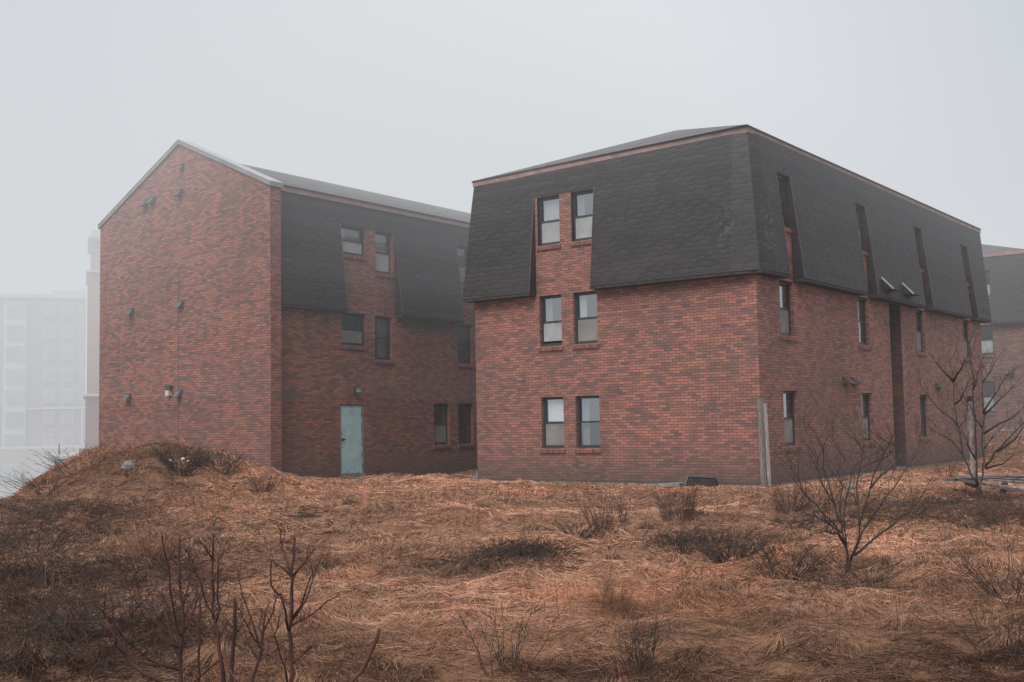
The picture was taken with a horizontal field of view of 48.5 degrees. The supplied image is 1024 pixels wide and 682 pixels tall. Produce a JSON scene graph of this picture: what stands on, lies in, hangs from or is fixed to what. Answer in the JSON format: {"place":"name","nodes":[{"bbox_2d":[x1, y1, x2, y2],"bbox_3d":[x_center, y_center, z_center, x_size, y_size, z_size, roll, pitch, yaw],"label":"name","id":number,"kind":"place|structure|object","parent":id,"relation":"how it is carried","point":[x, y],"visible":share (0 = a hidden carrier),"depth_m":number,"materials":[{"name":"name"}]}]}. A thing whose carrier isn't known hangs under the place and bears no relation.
{"place":"outdoors","nodes":[
{"label":"outdoors","id":0,"kind":"place"},
{"bbox_2d":[0,429,1023,681],"bbox_3d":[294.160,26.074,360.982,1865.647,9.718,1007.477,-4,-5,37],"label":"ground","id":1,"kind":"structure","parent":0,"point":[776,667],"depth_m":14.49,"materials":[{"name":"brown plant"}]},
{"bbox_2d":[0,290,85,498],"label":"apartment block","id":2,"kind":"structure","parent":1,"relation":"on","point":[42,367],"depth_m":134.71,"materials":[{"name":"grey concrete"}]},
{"bbox_2d":[2,464,20,482],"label":"window","id":3,"kind":"structure","parent":2,"relation":"in","point":[6,468],"depth_m":130.90,"materials":[{"name":"grey glass"}]},
{"bbox_2d":[4,411,24,425],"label":"window","id":4,"kind":"structure","parent":2,"relation":"in","point":[11,418],"depth_m":132.48,"materials":[{"name":"grey glass"}]},
{"bbox_2d":[4,434,24,446],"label":"window","id":5,"kind":"structure","parent":2,"relation":"in","point":[10,440],"depth_m":132.29,"materials":[{"name":"grey glass"}]},
{"bbox_2d":[5,368,24,382],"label":"window","id":6,"kind":"structure","parent":2,"relation":"in","point":[12,375],"depth_m":132.80,"materials":[{"name":"grey glass"}]},
{"bbox_2d":[5,389,24,403],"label":"window","id":7,"kind":"structure","parent":2,"relation":"in","point":[12,396],"depth_m":132.64,"materials":[{"name":"grey glass"}]},
{"bbox_2d":[5,324,25,338],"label":"window","id":8,"kind":"structure","parent":2,"relation":"in","point":[12,331],"depth_m":133.19,"materials":[{"name":"grey glass"}]},
{"bbox_2d":[5,345,25,359],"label":"window","id":9,"kind":"structure","parent":2,"relation":"in","point":[12,352],"depth_m":133.03,"materials":[{"name":"grey glass"}]},
{"bbox_2d":[6,302,25,316],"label":"window","id":10,"kind":"structure","parent":2,"relation":"in","point":[13,309],"depth_m":133.39,"materials":[{"name":"grey glass"}]},
{"bbox_2d":[33,466,43,477],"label":"window","id":11,"kind":"structure","parent":2,"relation":"in","point":[39,469],"depth_m":131.96,"materials":[{"name":"grey glass"}]},
{"bbox_2d":[43,368,54,381],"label":"window","id":12,"kind":"structure","parent":2,"relation":"in","point":[49,373],"depth_m":134.96,"materials":[{"name":"grey glass"}]},
{"bbox_2d":[43,389,54,402],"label":"window","id":13,"kind":"structure","parent":2,"relation":"in","point":[48,394],"depth_m":134.76,"materials":[{"name":"grey glass"}]},
{"bbox_2d":[43,411,54,424],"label":"window","id":14,"kind":"structure","parent":2,"relation":"in","point":[48,416],"depth_m":134.60,"materials":[{"name":"grey glass"}]},
{"bbox_2d":[43,433,54,445],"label":"window","id":15,"kind":"structure","parent":2,"relation":"in","point":[48,439],"depth_m":134.40,"materials":[{"name":"grey glass"}]},
{"bbox_2d":[44,303,55,316],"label":"window","id":16,"kind":"structure","parent":2,"relation":"in","point":[49,308],"depth_m":135.52,"materials":[{"name":"grey glass"}]},
{"bbox_2d":[44,325,55,338],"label":"window","id":17,"kind":"structure","parent":2,"relation":"in","point":[49,330],"depth_m":135.32,"materials":[{"name":"grey glass"}]},
{"bbox_2d":[44,346,55,359],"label":"window","id":18,"kind":"structure","parent":2,"relation":"in","point":[49,351],"depth_m":135.16,"materials":[{"name":"grey glass"}]},
{"bbox_2d":[61,433,73,445],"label":"window","id":19,"kind":"structure","parent":2,"relation":"in","point":[66,438],"depth_m":135.19,"materials":[{"name":"grey glass"}]},
{"bbox_2d":[62,346,73,359],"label":"window","id":20,"kind":"structure","parent":2,"relation":"in","point":[67,351],"depth_m":135.92,"materials":[{"name":"grey glass"}]},
{"bbox_2d":[62,368,73,381],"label":"window","id":21,"kind":"structure","parent":2,"relation":"in","point":[67,373],"depth_m":135.72,"materials":[{"name":"grey glass"}]},
{"bbox_2d":[62,389,73,402],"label":"window","id":22,"kind":"structure","parent":2,"relation":"in","point":[67,394],"depth_m":135.56,"materials":[{"name":"grey glass"}]},
{"bbox_2d":[62,411,73,424],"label":"window","id":23,"kind":"structure","parent":2,"relation":"in","point":[67,416],"depth_m":135.39,"materials":[{"name":"grey glass"}]},
{"bbox_2d":[62,326,74,339],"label":"window","id":24,"kind":"structure","parent":2,"relation":"in","point":[68,331],"depth_m":136.15,"materials":[{"name":"grey glass"}]},
{"bbox_2d":[63,303,74,317],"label":"window","id":25,"kind":"structure","parent":2,"relation":"in","point":[68,309],"depth_m":136.29,"materials":[{"name":"grey glass"}]},
{"bbox_2d":[0,503,100,553],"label":"dead bush","id":26,"kind":"object","parent":1,"relation":"on","point":[16,536],"visible":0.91,"depth_m":16.07,"materials":[{"name":"brown plant"}]},
{"bbox_2d":[0,460,112,496],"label":"dead bush","id":27,"kind":"object","parent":1,"relation":"on","point":[39,484],"visible":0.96,"depth_m":25.21,"materials":[{"name":"brown plant"}]},
{"bbox_2d":[50,453,80,464],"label":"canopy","id":28,"kind":"object","parent":1,"relation":"on","point":[63,456],"visible":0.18,"depth_m":75.83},
{"bbox_2d":[16,437,135,476],"bbox_3d":[-10.041,2.711,26.595,2.572,1.006,2.297,-3,-5,23],"label":"dead bush","id":29,"kind":"object","parent":1,"relation":"on","point":[54,457],"visible":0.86,"depth_m":26.59,"materials":[{"name":"brown plant"}]},
{"bbox_2d":[0,491,162,518],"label":"dead bush","id":30,"kind":"object","parent":1,"relation":"on","point":[64,508],"visible":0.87,"depth_m":21.60,"materials":[{"name":"brown plant"}]},
{"bbox_2d":[83,230,99,447],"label":"stair tower","id":31,"kind":"structure","parent":1,"relation":"on","point":[91,397],"depth_m":89.41,"materials":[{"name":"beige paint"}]},
{"bbox_2d":[51,448,153,480],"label":"dead bush","id":32,"kind":"object","parent":1,"relation":"on","point":[90,465],"visible":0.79,"depth_m":25.92,"materials":[{"name":"brown plant"}]},
{"bbox_2d":[0,575,240,642],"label":"dead bush","id":33,"kind":"object","parent":1,"relation":"on","point":[71,606],"visible":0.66,"depth_m":8.94,"materials":[{"name":"brown plant"}]},
{"bbox_2d":[121,460,135,470],"bbox_3d":[-8.754,2.854,25.934,0.380,0.285,0.263,-4,-5,37],"label":"stone","id":34,"kind":"object","parent":1,"relation":"on","point":[125,464],"visible":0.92,"depth_m":25.84,"materials":[{"name":"grey stone"}]},
{"bbox_2d":[90,431,173,464],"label":"dead bush","id":35,"kind":"object","parent":1,"relation":"on","point":[110,452],"visible":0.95,"depth_m":26.34,"materials":[{"name":"brown plant"}]},
{"bbox_2d":[105,611,163,681],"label":"sapling","id":36,"kind":"object","parent":1,"relation":"on","point":[122,649],"visible":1,"depth_m":4.65,"materials":[{"name":"red plant"}]},
{"bbox_2d":[0,492,276,673],"bbox_3d":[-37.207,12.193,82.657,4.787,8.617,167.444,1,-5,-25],"label":"bramble tangle","id":37,"kind":"object","parent":1,"relation":"on","point":[100,649],"visible":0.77,"depth_m":9.50,"materials":[{"name":"brown plant"}]},
{"bbox_2d":[78,532,210,681],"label":"sapling","id":38,"kind":"object","parent":1,"relation":"on","point":[180,651],"visible":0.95,"depth_m":5.14,"materials":[{"name":"red plant"}]},
{"bbox_2d":[101,512,202,558],"bbox_3d":[-4.664,2.547,14.714,1.174,0.690,1.172,-4,-5,37],"label":"dead bush","id":39,"kind":"object","parent":1,"relation":"on","point":[147,546],"visible":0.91,"depth_m":14.59,"materials":[{"name":"brown plant"}]},
{"bbox_2d":[135,438,197,456],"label":"dead bush","id":40,"kind":"object","parent":1,"relation":"on","point":[180,444],"visible":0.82,"depth_m":26.86,"materials":[{"name":"brown plant"}]},
{"bbox_2d":[132,439,226,475],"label":"dead bush","id":41,"kind":"object","parent":1,"relation":"on","point":[194,464],"visible":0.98,"depth_m":26.25,"materials":[{"name":"brown plant"}]},
{"bbox_2d":[169,594,213,681],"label":"sapling","id":42,"kind":"object","parent":1,"relation":"on","point":[200,642],"visible":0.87,"depth_m":5.40,"materials":[{"name":"red plant"}]},
{"bbox_2d":[176,529,245,681],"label":"sapling","id":43,"kind":"object","parent":1,"relation":"on","point":[221,656],"visible":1,"depth_m":5.09,"materials":[{"name":"red plant"}]},
{"bbox_2d":[182,442,253,475],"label":"dead bush","id":44,"kind":"object","parent":1,"relation":"on","point":[234,462],"visible":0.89,"depth_m":26.99,"materials":[{"name":"brown plant"}]},
{"bbox_2d":[218,587,243,681],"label":"sapling","id":45,"kind":"object","parent":1,"relation":"on","point":[232,635],"visible":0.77,"depth_m":5.54,"materials":[{"name":"red plant"}]},
{"bbox_2d":[229,563,289,681],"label":"sapling","id":46,"kind":"object","parent":1,"relation":"on","point":[262,631],"visible":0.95,"depth_m":5.39,"materials":[{"name":"red plant"}]},
{"bbox_2d":[249,472,277,493],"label":"dead bush","id":47,"kind":"object","parent":1,"relation":"on","point":[260,487],"visible":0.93,"depth_m":25.49,"materials":[{"name":"brown plant"}]},
{"bbox_2d":[98,139,477,477],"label":"brick building","id":48,"kind":"structure","parent":1,"relation":"on","point":[299,326],"depth_m":33.30,"materials":[{"name":"brick"}]},
{"bbox_2d":[340,405,363,473],"bbox_3d":[-4.688,2.862,33.162,0.146,2.004,0.945,-4,-5,37],"label":"door","id":49,"kind":"structure","parent":48,"relation":"in","point":[351,416],"depth_m":33.18,"materials":[{"name":"teal paint"}]},
{"bbox_2d":[341,226,367,260],"bbox_3d":[-4.766,-2.900,33.709,0.282,0.959,1.095,-4,-5,37],"label":"window","id":50,"kind":"structure","parent":48,"relation":"in","point":[349,247],"depth_m":33.75,"materials":[{"name":"grey glass"}]},
{"bbox_2d":[341,313,367,349],"bbox_3d":[-4.701,-0.279,33.489,0.220,1.067,1.070,-4,-5,37],"label":"window","id":51,"kind":"structure","parent":48,"relation":"in","point":[349,336],"depth_m":33.55,"materials":[{"name":"grey glass"}]},
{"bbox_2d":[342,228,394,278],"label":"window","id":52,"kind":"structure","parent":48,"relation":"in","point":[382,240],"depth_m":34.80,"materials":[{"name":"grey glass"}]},
{"bbox_2d":[342,315,394,363],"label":"window","id":53,"kind":"structure","parent":48,"relation":"in","point":[382,324],"depth_m":34.65,"materials":[{"name":"grey glass"}]},
{"bbox_2d":[434,404,451,448],"bbox_3d":[-2.288,2.723,36.395,0.220,1.425,0.830,-4,-5,37],"label":"window","id":54,"kind":"structure","parent":48,"relation":"in","point":[440,429],"depth_m":36.47,"materials":[{"name":"grey glass"}]},
{"bbox_2d":[434,404,474,447],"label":"window","id":55,"kind":"structure","parent":48,"relation":"in","point":[464,413],"depth_m":37.68,"materials":[{"name":"grey glass"}]},
{"bbox_2d":[457,246,467,287],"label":"window","id":56,"kind":"structure","parent":48,"relation":"in","point":[462,251],"depth_m":38.11,"materials":[{"name":"grey glass"}]},
{"bbox_2d":[457,324,474,367],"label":"window","id":57,"kind":"structure","parent":48,"relation":"in","point":[463,330],"depth_m":38.34,"materials":[{"name":"grey glass"}]},
{"bbox_2d":[251,509,341,681],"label":"sapling","id":58,"kind":"object","parent":1,"relation":"on","point":[291,574],"visible":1,"depth_m":5.11,"materials":[{"name":"red plant"}]},
{"bbox_2d":[280,506,348,519],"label":"dead bush","id":59,"kind":"object","parent":1,"relation":"on","point":[304,514],"visible":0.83,"depth_m":19.50,"materials":[{"name":"brown plant"}]},
{"bbox_2d":[349,629,380,681],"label":"sapling","id":60,"kind":"object","parent":1,"relation":"on","point":[361,671],"visible":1,"depth_m":5.16,"materials":[{"name":"red plant"}]},
{"bbox_2d":[414,547,527,576],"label":"dead bush","id":61,"kind":"object","parent":1,"relation":"on","point":[454,557],"visible":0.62,"depth_m":12.71,"materials":[{"name":"brown plant"}]},
{"bbox_2d":[456,495,487,525],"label":"dead bush","id":62,"kind":"object","parent":1,"relation":"on","point":[478,519],"visible":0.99,"depth_m":17.25,"materials":[{"name":"brown plant"}]},
{"bbox_2d":[445,586,570,676],"bbox_3d":[-0.025,1.993,7.773,0.879,0.605,0.865,-1,-4,3],"label":"dead bush","id":63,"kind":"object","parent":1,"relation":"on","point":[520,631],"visible":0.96,"depth_m":7.69,"materials":[{"name":"brown plant"}]},
{"bbox_2d":[0,442,1023,584],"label":"dead grass","id":64,"kind":"structure","parent":1,"relation":"on","point":[914,481],"depth_m":20.89,"materials":[{"name":"brown plant"}]},
{"bbox_2d":[0,488,1023,681],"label":"grass tussocks","id":65,"kind":"object","parent":1,"relation":"on","point":[614,555],"depth_m":11.50,"materials":[{"name":"brown plant"}]},
{"bbox_2d":[0,466,1023,681],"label":"dry weed stalks","id":66,"kind":"object","parent":1,"relation":"on","point":[584,490],"visible":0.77,"depth_m":11.40,"materials":[{"name":"brown plant"}]},
{"bbox_2d":[444,530,596,566],"bbox_3d":[0.098,2.407,13.123,1.620,0.397,1.829,-4,-5,37],"label":"dead bush","id":67,"kind":"object","parent":1,"relation":"on","point":[532,551],"visible":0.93,"depth_m":13.02,"materials":[{"name":"brown plant"}]},
{"bbox_2d":[47,429,1023,482],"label":"lawn grass","id":68,"kind":"structure","parent":1,"relation":"on","point":[1022,460],"depth_m":35.84,"materials":[{"name":"brown plant"}]},
{"bbox_2d":[534,513,609,538],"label":"dead bush","id":69,"kind":"object","parent":1,"relation":"on","point":[580,529],"visible":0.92,"depth_m":15.31,"materials":[{"name":"brown plant"}]},
{"bbox_2d":[571,487,631,537],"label":"dead bush","id":70,"kind":"object","parent":1,"relation":"on","point":[602,518],"visible":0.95,"depth_m":15.66,"materials":[{"name":"brown plant"}]},
{"bbox_2d":[580,557,643,614],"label":"dead bush","id":71,"kind":"object","parent":1,"relation":"on","point":[608,599],"visible":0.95,"depth_m":9.96,"materials":[{"name":"brown plant"}]},
{"bbox_2d":[614,488,631,524],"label":"dead bush","id":72,"kind":"object","parent":1,"relation":"on","point":[620,511],"visible":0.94,"depth_m":17.52,"materials":[{"name":"brown plant"}]},
{"bbox_2d":[605,605,669,681],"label":"dead bush","id":73,"kind":"object","parent":1,"relation":"on","point":[641,650],"visible":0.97,"depth_m":7.58,"materials":[{"name":"brown plant"}]},
{"bbox_2d":[648,482,684,486],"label":"concrete slab","id":74,"kind":"structure","parent":1,"relation":"on","point":[670,484],"depth_m":26.54,"materials":[{"name":"grey concrete"}]},
{"bbox_2d":[648,476,704,521],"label":"dead bush","id":75,"kind":"object","parent":1,"relation":"on","point":[687,502],"visible":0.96,"depth_m":17.66,"materials":[{"name":"brown plant"}]},
{"bbox_2d":[638,521,754,554],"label":"dead bush","id":76,"kind":"object","parent":1,"relation":"on","point":[673,540],"visible":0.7,"depth_m":14.05,"materials":[{"name":"brown plant"}]},
{"bbox_2d":[684,476,718,486],"bbox_3d":[4.343,3.278,26.033,0.896,0.380,0.237,-4,-5,37],"label":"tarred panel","id":77,"kind":"object","parent":1,"relation":"on","point":[705,480],"visible":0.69,"depth_m":25.98,"materials":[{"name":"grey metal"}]},
{"bbox_2d":[463,124,991,486],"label":"brick building","id":78,"kind":"structure","parent":1,"relation":"on","point":[672,306],"depth_m":28.79,"materials":[{"name":"brick"}]},
{"bbox_2d":[536,193,592,250],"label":"window","id":79,"kind":"structure","parent":78,"relation":"in","point":[549,206],"depth_m":29.76,"materials":[{"name":"grey glass"}]},
{"bbox_2d":[538,294,594,350],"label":"window","id":80,"kind":"structure","parent":78,"relation":"in","point":[551,305],"depth_m":29.65,"materials":[{"name":"grey glass"}]},
{"bbox_2d":[540,397,597,452],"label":"window","id":81,"kind":"structure","parent":78,"relation":"in","point":[553,406],"depth_m":29.40,"materials":[{"name":"grey glass"}]},
{"bbox_2d":[570,190,592,246],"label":"window","id":82,"kind":"structure","parent":78,"relation":"in","point":[582,222],"depth_m":29.10,"materials":[{"name":"grey glass"}]},
{"bbox_2d":[572,291,598,348],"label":"window","id":83,"kind":"structure","parent":78,"relation":"in","point":[586,327],"depth_m":28.88,"materials":[{"name":"grey glass"}]},
{"bbox_2d":[574,395,601,452],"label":"window","id":84,"kind":"structure","parent":78,"relation":"in","point":[586,421],"depth_m":28.82,"materials":[{"name":"grey glass"}]},
{"bbox_2d":[777,175,792,233],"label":"window","id":85,"kind":"structure","parent":78,"relation":"in","point":[781,180],"depth_m":27.82,"materials":[{"name":"grey glass"}]},
{"bbox_2d":[779,281,797,340],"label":"window","id":86,"kind":"structure","parent":78,"relation":"in","point":[783,286],"depth_m":27.56,"materials":[{"name":"grey glass"}]},
{"bbox_2d":[783,391,801,450],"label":"window","id":87,"kind":"structure","parent":78,"relation":"in","point":[787,395],"depth_m":27.37,"materials":[{"name":"grey glass"}]},
{"bbox_2d":[855,205,867,255],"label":"window","id":88,"kind":"structure","parent":78,"relation":"in","point":[856,207],"depth_m":31.92,"materials":[{"name":"grey glass"}]},
{"bbox_2d":[857,298,871,349],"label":"window","id":89,"kind":"structure","parent":78,"relation":"in","point":[860,322],"depth_m":31.73,"materials":[{"name":"grey glass"}]},
{"bbox_2d":[861,393,875,445],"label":"window","id":90,"kind":"structure","parent":78,"relation":"in","point":[866,422],"depth_m":31.48,"materials":[{"name":"grey glass"}]},
{"bbox_2d":[916,310,927,356],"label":"window","id":91,"kind":"structure","parent":78,"relation":"in","point":[918,313],"depth_m":35.64,"materials":[{"name":"grey glass"}]},
{"bbox_2d":[920,395,931,440],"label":"window","id":92,"kind":"structure","parent":78,"relation":"in","point":[923,396],"depth_m":35.49,"materials":[{"name":"grey glass"}]},
{"bbox_2d":[963,320,972,361],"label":"window","id":93,"kind":"structure","parent":78,"relation":"in","point":[966,335],"depth_m":39.66,"materials":[{"name":"grey glass"}]},
{"bbox_2d":[678,516,780,565],"bbox_3d":[2.572,2.298,13.020,1.160,0.560,1.091,2,-5,-36],"label":"dead bush","id":94,"kind":"object","parent":1,"relation":"on","point":[727,554],"visible":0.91,"depth_m":12.91,"materials":[{"name":"brown plant"}]},
{"bbox_2d":[757,399,766,486],"bbox_3d":[5.620,2.405,25.522,0.116,2.203,0.132,2,-5,-36],"label":"wooden post","id":95,"kind":"object","parent":1,"relation":"on","point":[761,441],"visible":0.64,"depth_m":25.50,"materials":[{"name":"grey wood"}]},
{"bbox_2d":[763,403,770,485],"bbox_3d":[5.734,2.327,25.515,0.088,1.852,0.101,2,-5,-36],"label":"wooden post","id":96,"kind":"object","parent":1,"relation":"on","point":[767,441],"visible":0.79,"depth_m":25.50,"materials":[{"name":"grey wood"}]},
{"bbox_2d":[724,532,849,580],"bbox_3d":[2.852,2.261,11.879,1.220,0.564,1.203,-4,-5,37],"label":"dead bush","id":97,"kind":"object","parent":1,"relation":"on","point":[769,562],"visible":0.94,"depth_m":11.92,"materials":[{"name":"brown plant"}]},
{"bbox_2d":[765,478,814,513],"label":"dead bush","id":98,"kind":"object","parent":1,"relation":"on","point":[783,500],"visible":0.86,"depth_m":19.14,"materials":[{"name":"brown plant"}]},
{"bbox_2d":[742,514,879,534],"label":"dead bush","id":99,"kind":"object","parent":1,"relation":"on","point":[803,523],"visible":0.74,"depth_m":15.94,"materials":[{"name":"brown plant"}]},
{"bbox_2d":[786,566,923,595],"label":"dead bush","id":100,"kind":"object","parent":1,"relation":"on","point":[833,585],"visible":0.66,"depth_m":10.94,"materials":[{"name":"brown plant"}]},
{"bbox_2d":[768,383,943,574],"bbox_3d":[3.685,1.465,11.940,2.009,2.066,1.450,-1,-4,3],"label":"bare shrub","id":101,"kind":"object","parent":1,"relation":"on","point":[843,539],"visible":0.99,"depth_m":11.96,"materials":[{"name":"brown plant"}]},
{"bbox_2d":[825,548,928,583],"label":"dead bush","id":102,"kind":"object","parent":1,"relation":"on","point":[850,570],"visible":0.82,"depth_m":11.42,"materials":[{"name":"brown plant"}]},
{"bbox_2d":[830,494,992,524],"bbox_3d":[6.103,2.690,17.831,2.778,0.537,2.573,-4,-5,37],"label":"dead bush","id":103,"kind":"object","parent":1,"relation":"on","point":[886,499],"visible":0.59,"depth_m":17.66,"materials":[{"name":"brown plant"}]},
{"bbox_2d":[929,449,963,478],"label":"dead bush","id":104,"kind":"object","parent":1,"relation":"on","point":[951,474],"visible":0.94,"depth_m":27.08,"materials":[{"name":"brown plant"}]},
{"bbox_2d":[870,486,1023,524],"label":"dead bush","id":105,"kind":"object","parent":1,"relation":"on","point":[960,499],"visible":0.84,"depth_m":17.78,"materials":[{"name":"brown plant"}]},
{"bbox_2d":[910,314,1023,498],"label":"bare shrub","id":106,"kind":"object","parent":1,"relation":"on","point":[998,449],"visible":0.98,"depth_m":20.63,"materials":[{"name":"brown plant"}]},
{"bbox_2d":[968,402,974,474],"bbox_3d":[9.990,2.474,24.664,0.088,2.310,0.075,-4,-5,37],"label":"wooden post","id":107,"kind":"object","parent":1,"relation":"on","point":[972,461],"visible":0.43,"depth_m":24.66,"materials":[{"name":"grey wood"}]},
{"bbox_2d":[921,522,1023,606],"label":"dead bush","id":108,"kind":"object","parent":1,"relation":"on","point":[976,576],"visible":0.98,"depth_m":10.00,"materials":[{"name":"brown plant"}]},
{"bbox_2d":[938,568,1023,670],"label":"dead bush","id":109,"kind":"object","parent":1,"relation":"on","point":[1018,642],"visible":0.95,"depth_m":7.41,"materials":[{"name":"brown plant"}]},
{"bbox_2d":[943,474,1023,492],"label":"fallen fence","id":110,"kind":"object","parent":1,"relation":"on","point":[1005,480],"visible":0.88,"depth_m":21.04,"materials":[{"name":"grey wood"}]},
{"bbox_2d":[949,494,1023,529],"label":"dead bush","id":111,"kind":"object","parent":1,"relation":"on","point":[996,515],"visible":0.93,"depth_m":16.55,"materials":[{"name":"brown plant"}]},
{"bbox_2d":[981,244,1023,428],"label":"brick building","id":112,"kind":"structure","parent":1,"relation":"on","point":[1004,274],"depth_m":47.21,"materials":[{"name":"red brick"},{"name":"shingle"},{"name":"slate shingle"}]},
{"bbox_2d":[981,325,994,357],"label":"window","id":113,"kind":"structure","parent":112,"relation":"in","point":[986,330],"depth_m":47.84,"materials":[{"name":"grey glass"}]},
{"bbox_2d":[983,381,995,415],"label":"window","id":114,"kind":"structure","parent":112,"relation":"in","point":[988,385],"depth_m":47.71,"materials":[{"name":"grey glass"}]},
{"bbox_2d":[0,0,1023,434],"label":"sky","id":115,"kind":"structure","parent":0,"point":[421,101],"materials":[{"name":"grey"}]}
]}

